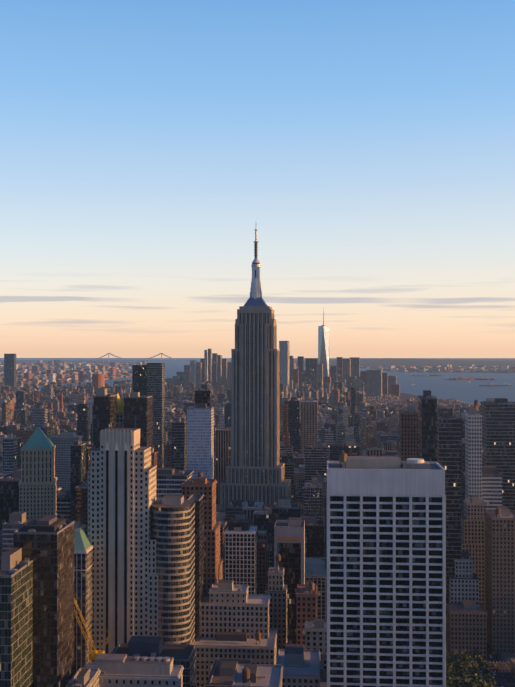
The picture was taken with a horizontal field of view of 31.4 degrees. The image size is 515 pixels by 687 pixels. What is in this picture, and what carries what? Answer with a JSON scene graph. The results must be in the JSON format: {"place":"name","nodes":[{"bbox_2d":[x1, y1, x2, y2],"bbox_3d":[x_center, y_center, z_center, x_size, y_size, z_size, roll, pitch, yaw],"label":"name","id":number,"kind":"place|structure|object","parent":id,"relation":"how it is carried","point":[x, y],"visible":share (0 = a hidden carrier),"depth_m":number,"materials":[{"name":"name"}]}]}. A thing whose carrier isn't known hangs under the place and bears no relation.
{"place":"outdoors","nodes":[
{"label":"outdoors","id":0,"kind":"place"},
{"bbox_2d":[0,360,132,386],"bbox_3d":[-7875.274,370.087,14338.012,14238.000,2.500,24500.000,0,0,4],"label":"brooklyn ground","id":1,"kind":"structure","parent":0,"point":[34,361],"depth_m":21714.35,"materials":[{"name":"grey"}]},
{"bbox_2d":[0,358,514,405],"bbox_3d":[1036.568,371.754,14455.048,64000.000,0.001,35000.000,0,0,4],"label":"water","id":2,"kind":"structure","parent":0,"point":[464,391],"depth_m":7694.83,"materials":[{"name":"liquid"}]},
{"bbox_2d":[0,353,514,387],"bbox_3d":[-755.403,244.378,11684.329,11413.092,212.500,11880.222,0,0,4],"label":"distant cityscape","id":3,"kind":"object","parent":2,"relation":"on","point":[38,372],"visible":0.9,"depth_m":11076.89,"materials":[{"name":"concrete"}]},
{"bbox_2d":[0,0,514,357],"label":"sky","id":4,"kind":"structure","parent":0,"point":[367,146],"materials":[{"name":"blue"}]},
{"bbox_2d":[228,359,514,372],"bbox_3d":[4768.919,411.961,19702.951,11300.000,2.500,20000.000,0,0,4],"label":"shore ground","id":5,"kind":"structure","parent":0,"point":[460,359],"depth_m":23919.68,"materials":[{"name":"grey"}]},
{"bbox_2d":[295,358,514,366],"bbox_3d":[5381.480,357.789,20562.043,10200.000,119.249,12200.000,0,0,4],"label":"hills","id":6,"kind":"structure","parent":0,"point":[400,362],"depth_m":16261.09,"materials":[{"name":"blue soil"}]},
{"bbox_2d":[349,393,514,686],"bbox_3d":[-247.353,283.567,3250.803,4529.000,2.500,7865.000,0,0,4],"label":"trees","id":7,"kind":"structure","parent":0,"point":[501,665],"depth_m":745.70,"materials":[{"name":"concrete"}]},
{"bbox_2d":[18,427,56,517],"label":"green-roofed tower","id":8,"kind":"structure","parent":7,"relation":"on","point":[37,483],"depth_m":800.92,"materials":[{"name":"stone"}]},
{"bbox_2d":[88,428,157,662],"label":"high-rise building","id":9,"kind":"structure","parent":7,"relation":"on","point":[121,486],"depth_m":576.29,"materials":[{"name":"stone"}]},
{"bbox_2d":[220,229,290,511],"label":"skyscraper","id":10,"kind":"structure","parent":7,"relation":"on","point":[255,469],"depth_m":1263.01,"materials":[{"name":"stone"}]},
{"bbox_2d":[0,341,514,686],"bbox_3d":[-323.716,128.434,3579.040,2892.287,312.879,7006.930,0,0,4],"label":"city","id":11,"kind":"object","parent":7,"relation":"on","point":[242,594],"visible":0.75,"depth_m":780.22,"materials":[{"name":"concrete"}]},
{"bbox_2d":[74,596,110,659],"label":"construction crane","id":12,"kind":"object","parent":11,"relation":"on","point":[93,654],"visible":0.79,"depth_m":542.13,"materials":[{"name":"metal"}]},
{"bbox_2d":[117,393,123,413],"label":"gold pyramid roof","id":13,"kind":"structure","parent":11,"relation":"on","point":[120,407],"depth_m":808.56,"materials":[{"name":"metal"}]},
{"bbox_2d":[318,311,328,383],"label":"skyscraper","id":14,"kind":"structure","parent":7,"relation":"on","point":[323,344],"depth_m":5857.56,"materials":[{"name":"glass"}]},
{"bbox_2d":[327,451,445,686],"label":"white office slab","id":15,"kind":"structure","parent":7,"relation":"on","point":[386,571],"depth_m":460.65,"materials":[{"name":"concrete"}]},
{"bbox_2d":[349,395,514,678],"bbox_3d":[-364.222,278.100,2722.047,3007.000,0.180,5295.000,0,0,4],"label":"sidewalk blocks","id":16,"kind":"structure","parent":7,"relation":"on","point":[507,656],"depth_m":769.54,"materials":[{"name":"concrete"}]},
{"bbox_2d":[446,647,497,686],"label":"park trees","id":17,"kind":"object","parent":16,"relation":"on","point":[458,675],"visible":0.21,"depth_m":697.78,"materials":[{"name":"plant"}]},
{"bbox_2d":[474,653,513,681],"bbox_3d":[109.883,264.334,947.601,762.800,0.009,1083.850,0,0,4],"label":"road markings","id":18,"kind":"object","parent":7,"relation":"on","point":[495,671],"visible":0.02,"depth_m":736.33,"materials":[{"name":"paint"}]},
{"bbox_2d":[484,646,510,686],"bbox_3d":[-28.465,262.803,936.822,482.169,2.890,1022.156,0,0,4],"label":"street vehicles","id":19,"kind":"object","parent":7,"relation":"on","point":[495,665],"visible":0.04,"depth_m":742.24,"materials":[{"name":"metal"}]}
]}

